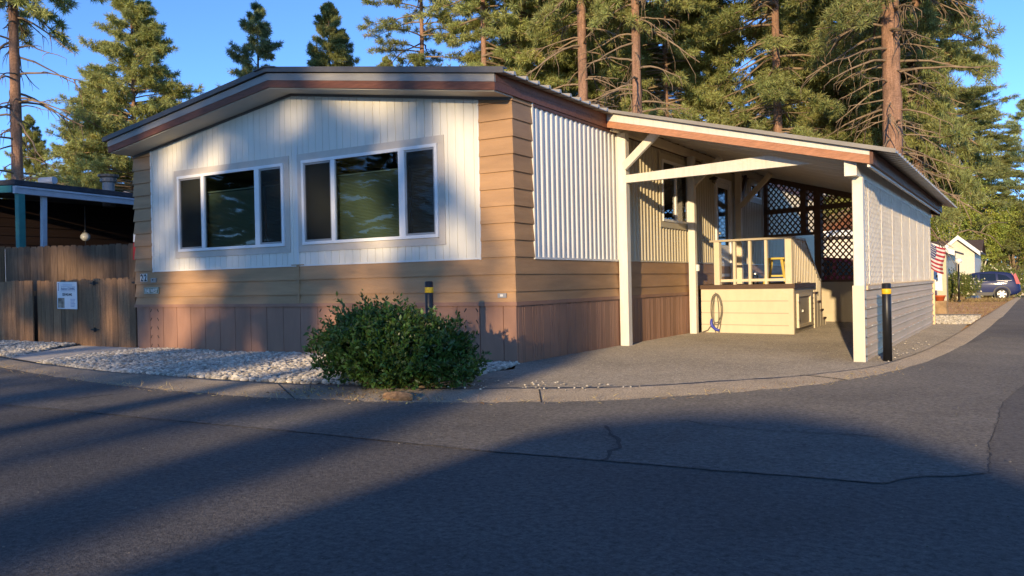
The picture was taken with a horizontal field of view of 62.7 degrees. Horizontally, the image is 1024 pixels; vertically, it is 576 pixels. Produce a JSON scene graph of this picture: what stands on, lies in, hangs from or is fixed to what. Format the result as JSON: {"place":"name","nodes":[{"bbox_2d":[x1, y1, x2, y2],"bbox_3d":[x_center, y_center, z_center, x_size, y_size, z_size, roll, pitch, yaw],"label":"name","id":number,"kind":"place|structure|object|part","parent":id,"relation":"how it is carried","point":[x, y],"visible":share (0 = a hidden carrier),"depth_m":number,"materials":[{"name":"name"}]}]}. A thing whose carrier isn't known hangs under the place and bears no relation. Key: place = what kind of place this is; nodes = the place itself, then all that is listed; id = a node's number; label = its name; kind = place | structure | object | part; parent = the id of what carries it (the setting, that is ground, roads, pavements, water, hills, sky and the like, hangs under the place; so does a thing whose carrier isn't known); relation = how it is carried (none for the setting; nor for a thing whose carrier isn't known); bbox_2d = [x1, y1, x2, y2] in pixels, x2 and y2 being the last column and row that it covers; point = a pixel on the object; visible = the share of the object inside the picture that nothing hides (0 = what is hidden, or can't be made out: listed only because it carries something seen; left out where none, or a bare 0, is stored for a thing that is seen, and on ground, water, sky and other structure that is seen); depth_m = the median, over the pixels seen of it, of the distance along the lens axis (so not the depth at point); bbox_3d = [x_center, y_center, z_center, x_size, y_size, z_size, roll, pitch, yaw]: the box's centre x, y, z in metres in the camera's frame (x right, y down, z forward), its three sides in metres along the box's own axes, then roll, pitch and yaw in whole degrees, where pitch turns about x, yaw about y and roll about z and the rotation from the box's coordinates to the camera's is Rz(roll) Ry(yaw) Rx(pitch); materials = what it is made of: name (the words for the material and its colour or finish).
{"place":"outdoors","nodes":[
{"label":"outdoors","id":0,"kind":"place"},
{"bbox_2d":[4,296,1014,370],"bbox_3d":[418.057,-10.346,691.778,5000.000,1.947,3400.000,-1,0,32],"label":"ground","id":1,"kind":"structure","parent":0,"point":[972,308],"depth_m":29.07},
{"bbox_2d":[0,114,52,198],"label":"pine tree","id":2,"kind":"object","parent":1,"relation":"on","point":[30,165],"visible":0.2,"depth_m":42.69,"materials":[{"name":"green plant"}]},
{"bbox_2d":[0,0,108,184],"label":"pine tree","id":3,"kind":"object","parent":1,"relation":"on","point":[18,21],"visible":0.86,"depth_m":26.94,"materials":[{"name":"green plant"}]},
{"bbox_2d":[0,174,134,247],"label":"neighbour carport","id":4,"kind":"object","parent":1,"relation":"on","point":[45,211],"visible":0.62,"depth_m":20.97,"materials":[{"name":"metal"}]},
{"bbox_2d":[80,206,89,244],"bbox_3d":[-9.914,-1.446,19.499,0.216,0.914,0.216,-1,0,32],"label":"globe lamp","id":5,"kind":"object","parent":4,"relation":"hanging from","point":[85,236],"visible":0.99,"depth_m":19.46,"materials":[{"name":"white glass"}]},
{"bbox_2d":[0,243,136,341],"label":"tall fence","id":6,"kind":"object","parent":1,"relation":"on","point":[59,263],"visible":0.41,"depth_m":15.92,"materials":[{"name":"brown wood"}]},
{"bbox_2d":[133,234,135,259],"bbox_3d":[-6.985,-0.768,15.610,0.148,0.489,0.023,-1,0,0],"label":"hanging banner","id":7,"kind":"object","parent":6,"relation":"hanging from","point":[133,247],"visible":0.36,"depth_m":15.60,"materials":[{"name":"fabric"}]},
{"bbox_2d":[33,67,131,191],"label":"pine tree","id":8,"kind":"object","parent":1,"relation":"on","point":[57,165],"visible":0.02,"depth_m":41.77,"materials":[{"name":"green plant"}]},
{"bbox_2d":[25,0,204,192],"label":"pine tree","id":9,"kind":"object","parent":1,"relation":"on","point":[145,44],"visible":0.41,"depth_m":38.95,"materials":[{"name":"green plant"}]},
{"bbox_2d":[214,0,284,88],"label":"pine tree","id":10,"kind":"object","parent":1,"relation":"on","point":[261,31],"visible":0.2,"depth_m":39.30,"materials":[{"name":"green plant"}]},
{"bbox_2d":[0,346,519,385],"bbox_3d":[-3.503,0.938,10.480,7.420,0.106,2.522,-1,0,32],"label":"gravel","id":11,"kind":"structure","parent":1,"relation":"on","point":[207,364],"depth_m":10.18,"materials":[{"name":"grey gravel"}]},
{"bbox_2d":[0,340,75,358],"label":"gravel","id":12,"kind":"structure","parent":11,"relation":"on","point":[10,348],"depth_m":13.86,"materials":[{"name":"grey gravel"}]},
{"bbox_2d":[0,279,95,345],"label":"fence","id":13,"kind":"object","parent":11,"relation":"on","point":[55,324],"visible":0.79,"depth_m":15.00,"materials":[{"name":"brown wood"}]},
{"bbox_2d":[57,282,77,308],"bbox_3d":[-7.727,0.130,14.582,0.596,0.482,0.010,-1,0,32],"label":"sign","id":14,"kind":"object","parent":13,"relation":"attached to","point":[66,295],"visible":1,"depth_m":14.57,"materials":[{"name":"white paper"}]},
{"bbox_2d":[90,277,137,347],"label":"gate","id":15,"kind":"structure","parent":13,"relation":"attached to","point":[115,315],"depth_m":13.85,"materials":[{"name":"brown wood"}]},
{"bbox_2d":[11,345,137,361],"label":"walkway","id":16,"kind":"structure","parent":11,"relation":"on","point":[58,352],"depth_m":12.91,"materials":[{"name":"grey concrete"}]},
{"bbox_2d":[425,281,433,319],"bbox_3d":[-0.842,0.425,8.612,0.090,0.991,0.090,-1,0,32],"label":"bollard","id":17,"kind":"object","parent":11,"relation":"on","point":[429,292],"visible":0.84,"depth_m":8.57,"materials":[{"name":"black metal"}]},
{"bbox_2d":[304,1,358,65],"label":"pine tree","id":18,"kind":"object","parent":1,"relation":"on","point":[327,23],"visible":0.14,"depth_m":44.37,"materials":[{"name":"green plant"}]},
{"bbox_2d":[380,55,393,65],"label":"pine tree","id":19,"kind":"object","parent":1,"relation":"on","point":[385,59],"visible":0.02,"depth_m":43.72,"materials":[{"name":"green plant"}]},
{"bbox_2d":[302,289,492,390],"bbox_3d":[-1.093,0.491,7.803,1.667,0.986,1.694,-1,0,-23],"label":"bush","id":20,"kind":"object","parent":1,"relation":"on","point":[374,346],"visible":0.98,"depth_m":7.34,"materials":[{"name":"green plant"}]},
{"bbox_2d":[356,0,488,65],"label":"pine tree","id":21,"kind":"object","parent":1,"relation":"on","point":[418,58],"visible":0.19,"depth_m":38.60,"materials":[{"name":"green plant"}]},
{"bbox_2d":[0,347,913,404],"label":"pine needles","id":22,"kind":"object","parent":1,"relation":"on","point":[374,398],"visible":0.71,"depth_m":7.72,"materials":[{"name":"plant"}]},
{"bbox_2d":[102,66,827,362],"bbox_3d":[1.467,-1.127,18.825,7.387,3.930,17.995,-1,0,32],"label":"mobile home","id":23,"kind":"object","parent":1,"relation":"on","point":[275,208],"visible":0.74,"depth_m":11.38,"materials":[{"name":"white metal"}]},
{"bbox_2d":[174,156,290,257],"bbox_3d":[-4.112,-1.142,12.295,2.470,1.340,0.128,-1,0,32],"label":"window","id":24,"kind":"structure","parent":23,"relation":"in","point":[252,221],"depth_m":12.29,"materials":[{"name":"plastic"}]},
{"bbox_2d":[297,135,445,251],"bbox_3d":[-1.862,-1.181,10.916,2.490,1.340,0.128,-1,0,32],"label":"window","id":25,"kind":"structure","parent":23,"relation":"in","point":[404,205],"depth_m":10.90,"materials":[{"name":"plastic"}]},
{"bbox_2d":[658,153,687,229],"bbox_3d":[2.721,-1.598,14.204,0.137,1.200,1.440,-1,0,32],"label":"window","id":26,"kind":"structure","parent":23,"relation":"in","point":[671,199],"depth_m":14.16,"materials":[{"name":"plastic"}]},
{"bbox_2d":[709,176,717,183],"bbox_3d":[3.770,-2.012,15.700,0.166,0.160,0.143,-1,0,32],"label":"wall lantern","id":27,"kind":"object","parent":23,"relation":"attached to","point":[713,179],"depth_m":15.65,"materials":[{"name":"black metal"}]},
{"bbox_2d":[714,176,732,282],"bbox_3d":[4.136,-1.109,16.448,0.140,2.050,0.990,-1,0,32],"label":"door","id":28,"kind":"structure","parent":23,"relation":"in","point":[723,187],"depth_m":16.51,"materials":[{"name":"white paint"}]},
{"bbox_2d":[749,179,761,204],"bbox_3d":[5.328,-2.104,18.386,0.048,0.490,0.990,-1,0,32],"label":"window","id":29,"kind":"structure","parent":23,"relation":"in","point":[758,200],"depth_m":18.33,"materials":[{"name":"glass"}]},
{"bbox_2d":[411,0,548,74],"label":"pine tree","id":30,"kind":"object","parent":1,"relation":"on","point":[508,55],"visible":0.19,"depth_m":33.99,"materials":[{"name":"green plant"}]},
{"bbox_2d":[437,0,608,98],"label":"pine tree","id":31,"kind":"object","parent":1,"relation":"on","point":[555,78],"visible":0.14,"depth_m":36.41,"materials":[{"name":"green plant"}]},
{"bbox_2d":[477,4,615,102],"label":"pine tree","id":32,"kind":"object","parent":1,"relation":"on","point":[536,63],"visible":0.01,"depth_m":40.31,"materials":[{"name":"green plant"}]},
{"bbox_2d":[538,34,621,109],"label":"pine tree","id":33,"kind":"object","parent":1,"relation":"on","point":[570,91],"visible":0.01,"depth_m":48.39,"materials":[{"name":"green plant"}]},
{"bbox_2d":[507,0,656,109],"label":"pine tree","id":34,"kind":"object","parent":1,"relation":"on","point":[550,11],"visible":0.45,"depth_m":29.86,"materials":[{"name":"green plant"}]},
{"bbox_2d":[556,0,674,109],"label":"pine tree","id":35,"kind":"object","parent":1,"relation":"on","point":[574,63],"visible":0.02,"depth_m":38.45,"materials":[{"name":"green plant"}]},
{"bbox_2d":[573,0,699,119],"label":"pine tree","id":36,"kind":"object","parent":1,"relation":"on","point":[603,9],"visible":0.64,"depth_m":28.81,"materials":[{"name":"green plant"}]},
{"bbox_2d":[596,0,748,126],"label":"pine tree","id":37,"kind":"object","parent":1,"relation":"on","point":[695,102],"visible":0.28,"depth_m":33.38,"materials":[{"name":"green plant"}]},
{"bbox_2d":[639,1,711,119],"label":"pine tree","id":38,"kind":"object","parent":1,"relation":"on","point":[669,93],"visible":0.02,"depth_m":49.17,"materials":[{"name":"green plant"}]},
{"bbox_2d":[640,0,760,126],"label":"pine tree","id":39,"kind":"object","parent":1,"relation":"on","point":[712,70],"visible":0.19,"depth_m":34.95,"materials":[{"name":"green plant"}]},
{"bbox_2d":[674,0,758,127],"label":"pine tree","id":40,"kind":"object","parent":1,"relation":"on","point":[738,85],"depth_m":40.24,"materials":[{"name":"green plant"}]},
{"bbox_2d":[730,0,807,130],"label":"pine tree","id":41,"kind":"object","parent":1,"relation":"on","point":[747,89],"visible":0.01,"depth_m":49.59,"materials":[{"name":"green plant"}]},
{"bbox_2d":[682,0,872,225],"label":"pine tree","id":42,"kind":"object","parent":1,"relation":"on","point":[776,88],"visible":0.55,"depth_m":31.86,"materials":[{"name":"green plant"}]},
{"bbox_2d":[737,0,869,201],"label":"pine tree","id":43,"kind":"object","parent":1,"relation":"on","point":[787,15],"visible":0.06,"depth_m":39.09,"materials":[{"name":"green plant"}]},
{"bbox_2d":[823,213,880,262],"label":"pale house","id":44,"kind":"structure","parent":1,"relation":"on","point":[840,240],"depth_m":31.09,"materials":[{"name":"wood"}]},
{"bbox_2d":[779,0,939,213],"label":"pine tree","id":45,"kind":"object","parent":1,"relation":"on","point":[828,126],"visible":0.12,"depth_m":35.69,"materials":[{"name":"green plant"}]},
{"bbox_2d":[824,257,936,294],"bbox_3d":[10.028,-0.092,25.005,4.575,1.706,2.176,-1,0,37],"label":"parked car","id":46,"kind":"object","parent":1,"relation":"on","point":[837,270],"visible":0.02,"depth_m":24.41,"materials":[{"name":"paint"}]},
{"bbox_3d":[9.036,-0.586,24.762,0.810,0.440,0.140,-1,0,37],"label":"window","id":47,"kind":"part","parent":46,"relation":"part of","materials":[{"name":"black glass"}]},
{"bbox_3d":[9.783,-0.573,24.183,0.840,0.410,0.125,-1,0,37],"label":"window","id":48,"kind":"part","parent":46,"relation":"part of","materials":[{"name":"black glass"}]},
{"bbox_2d":[782,0,999,242],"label":"pine tree","id":49,"kind":"object","parent":1,"relation":"on","point":[851,21],"visible":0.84,"depth_m":27.25,"materials":[{"name":"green plant"}]},
{"bbox_2d":[842,33,949,178],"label":"pine tree","id":50,"kind":"object","parent":1,"relation":"on","point":[909,86],"depth_m":51.46,"materials":[{"name":"green plant"}]},
{"bbox_2d":[825,0,1006,263],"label":"pine tree","id":51,"kind":"object","parent":1,"relation":"on","point":[952,51],"visible":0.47,"depth_m":31.72,"materials":[{"name":"green plant"}]},
{"bbox_2d":[934,271,942,294],"bbox_3d":[10.560,0.121,20.806,0.200,1.100,0.044,-1,0,32],"label":"notice board","id":52,"kind":"object","parent":1,"relation":"on","point":[938,281],"visible":0.79,"depth_m":20.78,"materials":[{"name":"white paint"}]},
{"bbox_2d":[935,301,948,313],"bbox_3d":[10.296,0.490,20.248,0.451,0.360,0.451,-1,0,12],"label":"box","id":53,"kind":"object","parent":1,"relation":"on","point":[941,307],"visible":0.49,"depth_m":20.07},
{"bbox_2d":[935,295,945,300],"bbox_3d":[10.308,0.244,20.238,0.280,0.130,0.280,-1,0,32],"label":"flower pot","id":54,"kind":"object","parent":53,"relation":"on","point":[939,297],"visible":0.87,"depth_m":20.15,"materials":[{"name":"orange ceramic"}]},
{"bbox_2d":[931,243,963,300],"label":"cream house","id":55,"kind":"structure","parent":1,"relation":"on","point":[948,263],"depth_m":44.90,"materials":[{"name":"white paint"}]},
{"bbox_2d":[931,239,985,254],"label":"long house","id":56,"kind":"structure","parent":1,"relation":"on","point":[979,245],"depth_m":60.41,"materials":[{"name":"white paint"}]},
{"bbox_2d":[957,222,1005,250],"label":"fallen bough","id":57,"kind":"object","parent":56,"relation":"on","point":[982,233],"visible":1,"depth_m":60.45,"materials":[{"name":"brown wood"}]},
{"bbox_2d":[955,258,961,301],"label":"lamp post","id":58,"kind":"object","parent":1,"relation":"on","point":[958,261],"visible":0.94,"depth_m":43.46,"materials":[{"name":"metal"}]},
{"bbox_2d":[901,0,1021,251],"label":"pine tree","id":59,"kind":"object","parent":1,"relation":"on","point":[968,94],"visible":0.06,"depth_m":69.06,"materials":[{"name":"green plant"}]},
{"bbox_2d":[928,154,1002,240],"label":"birch tree","id":60,"kind":"object","parent":1,"relation":"on","point":[944,233],"visible":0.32,"depth_m":66.08,"materials":[{"name":"green plant"}]},
{"bbox_2d":[945,235,985,298],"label":"gabled house","id":61,"kind":"structure","parent":1,"relation":"on","point":[970,263],"depth_m":54.88,"materials":[{"name":"white paint"}]},
{"bbox_2d":[948,267,985,301],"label":"flowering shrub","id":62,"kind":"object","parent":1,"relation":"on","point":[968,288],"visible":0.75,"depth_m":45.52,"materials":[{"name":"green plant"}]},
{"bbox_2d":[947,299,1006,315],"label":"pine needles","id":63,"kind":"object","parent":1,"relation":"on","point":[970,303],"visible":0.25,"depth_m":31.43,"materials":[{"name":"plant"}]},
{"bbox_2d":[947,297,1011,301],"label":"dry grass","id":64,"kind":"structure","parent":1,"relation":"on","point":[976,299],"depth_m":45.01,"materials":[{"name":"plant"}]},
{"bbox_2d":[942,87,1023,271],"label":"pine tree","id":65,"kind":"object","parent":1,"relation":"on","point":[1008,160],"visible":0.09,"depth_m":73.70,"materials":[{"name":"green plant"}]},
{"bbox_2d":[961,196,1020,269],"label":"birch tree","id":66,"kind":"object","parent":1,"relation":"on","point":[998,233],"visible":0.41,"depth_m":69.88,"materials":[{"name":"green plant"}]},
{"bbox_2d":[961,271,1020,298],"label":"parked car","id":67,"kind":"object","parent":1,"relation":"on","point":[1002,285],"visible":0.48,"depth_m":48.00,"materials":[{"name":"blue paint"}]},
{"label":"window","id":68,"kind":"part","parent":67,"relation":"part of","materials":[{"name":"blue glass"}]},
{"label":"window","id":69,"kind":"part","parent":67,"relation":"part of","materials":[{"name":"blue glass"}]},
{"bbox_2d":[979,98,1023,266],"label":"pine tree","id":70,"kind":"object","parent":1,"relation":"on","point":[1019,105],"visible":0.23,"depth_m":95.24,"materials":[{"name":"green plant"}]},
{"bbox_2d":[980,262,1023,297],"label":"flowering shrub","id":71,"kind":"object","parent":1,"relation":"on","point":[996,268],"visible":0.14,"depth_m":60.87,"materials":[{"name":"green plant"}]},
{"bbox_2d":[983,202,1023,296],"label":"birch tree","id":72,"kind":"object","parent":1,"relation":"on","point":[1015,234],"visible":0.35,"depth_m":73.10,"materials":[{"name":"green plant"}]},
{"bbox_2d":[984,190,1022,276],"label":"pine tree","id":73,"kind":"object","parent":1,"relation":"on","point":[1009,191],"visible":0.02,"depth_m":84.47,"materials":[{"name":"green plant"}]},
{"bbox_2d":[994,190,1023,294],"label":"oak tree","id":74,"kind":"object","parent":1,"relation":"on","point":[1022,199],"visible":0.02,"depth_m":83.77,"materials":[{"name":"green plant"}]},
{"bbox_2d":[0,296,1023,575],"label":"road","id":75,"kind":"structure","parent":0,"point":[166,490],"depth_m":3.50,"materials":[{"name":"grey asphalt"}]},
{"bbox_2d":[6,404,882,482],"bbox_3d":[-1.347,0.940,5.464,6.917,0.001,0.098,-1,0,29],"label":"road seam","id":76,"kind":"object","parent":75,"relation":"on","point":[474,449],"visible":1,"depth_m":4.71,"materials":[{"name":"black asphalt"}]},
{"bbox_2d":[2,378,1016,563],"bbox_3d":[-0.670,0.918,5.615,12.910,0.022,8.177,-1,0,32],"label":"road grit","id":77,"kind":"object","parent":75,"relation":"on","point":[574,426],"visible":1,"depth_m":4.60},
{"bbox_2d":[0,337,1023,483],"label":"road patch","id":78,"kind":"object","parent":75,"relation":"on","point":[967,379],"visible":0.91,"depth_m":5.79,"materials":[{"name":"grey asphalt"}]},
{"bbox_2d":[601,425,621,459],"bbox_3d":[0.591,0.903,4.955,0.122,0.001,1.087,-1,0,8],"label":"road crack","id":79,"kind":"object","parent":78,"relation":"on","point":[618,441],"visible":1,"depth_m":4.88,"materials":[{"name":"grey asphalt"}]},
{"bbox_2d":[684,420,880,436],"bbox_3d":[1.577,0.881,5.271,1.434,0.001,0.131,-1,0,35],"label":"road crack","id":80,"kind":"object","parent":78,"relation":"on","point":[785,431],"visible":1,"depth_m":5.14,"materials":[{"name":"black asphalt"}]},
{"bbox_2d":[886,402,1002,482],"bbox_3d":[2.774,0.859,4.884,0.336,0.001,3.027,-1,0,39],"label":"road seam","id":81,"kind":"object","parent":78,"relation":"on","point":[987,450],"visible":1,"depth_m":4.20,"materials":[{"name":"black asphalt"}]},
{"bbox_2d":[0,295,1023,402],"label":"kerb","id":82,"kind":"structure","parent":75,"relation":"on","point":[976,328],"depth_m":7.63,"materials":[{"name":"concrete"}]},
{"bbox_2d":[266,386,438,403],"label":"leaf litter","id":83,"kind":"object","parent":82,"relation":"on","point":[304,392],"visible":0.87,"depth_m":7.24,"materials":[{"name":"plant"}]},
{"bbox_2d":[383,391,412,400],"bbox_3d":[-0.939,0.904,6.941,0.331,0.099,0.152,-1,0,32],"label":"stone","id":84,"kind":"object","parent":82,"relation":"on","point":[401,396],"visible":0.84,"depth_m":6.89,"materials":[{"name":"beige stone"}]},
{"bbox_2d":[0,0,1023,198],"label":"sky","id":85,"kind":"structure","parent":0,"point":[202,30],"materials":[{"name":"blue"}]},
{"bbox_2d":[427,314,981,387],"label":"driveway","id":86,"kind":"structure","parent":0,"point":[700,356],"depth_m":9.73,"materials":[{"name":"grey concrete"}]},
{"bbox_2d":[447,341,929,390],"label":"loose stones","id":87,"kind":"object","parent":86,"relation":"on","point":[631,386],"visible":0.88,"depth_m":7.64,"materials":[{"name":"grey stone"}]},
{"bbox_2d":[698,236,826,333],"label":"deck","id":88,"kind":"structure","parent":86,"relation":"on","point":[791,305],"depth_m":14.36,"materials":[{"name":"wood"}]},
{"bbox_2d":[703,293,722,332],"bbox_3d":[3.451,0.452,14.747,0.533,0.749,0.078,-1,0,32],"label":"garden hose","id":89,"kind":"object","parent":88,"relation":"hanging from","point":[712,325],"visible":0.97,"depth_m":14.67,"materials":[{"name":"rubber"}]},
{"bbox_2d":[763,257,784,283],"bbox_3d":[4.784,-0.312,15.168,0.426,0.472,0.366,-1,0,32],"label":"chair","id":90,"kind":"object","parent":88,"relation":"on","point":[781,259],"visible":0.59,"depth_m":15.07,"materials":[{"name":"yellow wood"}]},
{"bbox_2d":[607,109,956,361],"bbox_3d":[4.863,-0.916,13.836,3.936,3.384,10.225,-1,0,32],"label":"carport","id":91,"kind":"object","parent":86,"relation":"on","point":[861,176],"visible":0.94,"depth_m":12.09,"materials":[{"name":"wood"}]},
{"bbox_2d":[882,283,891,360],"bbox_3d":[4.101,0.381,9.182,0.098,0.871,0.098,-1,0,32],"label":"bollard","id":92,"kind":"object","parent":86,"relation":"on","point":[887,321],"visible":0.91,"depth_m":9.14,"materials":[{"name":"black metal"}]},
{"bbox_2d":[935,315,980,324],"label":"gravel","id":93,"kind":"structure","parent":86,"relation":"on","point":[956,319],"depth_m":16.93,"materials":[{"name":"beige gravel"}]},
{"bbox_2d":[931,243,945,273],"bbox_3d":[10.128,-0.301,20.011,0.393,1.950,0.090,-1,0,36],"label":"flag","id":94,"kind":"object","parent":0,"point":[938,254],"visible":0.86,"depth_m":19.99,"materials":[{"name":"fabric"}]}
]}

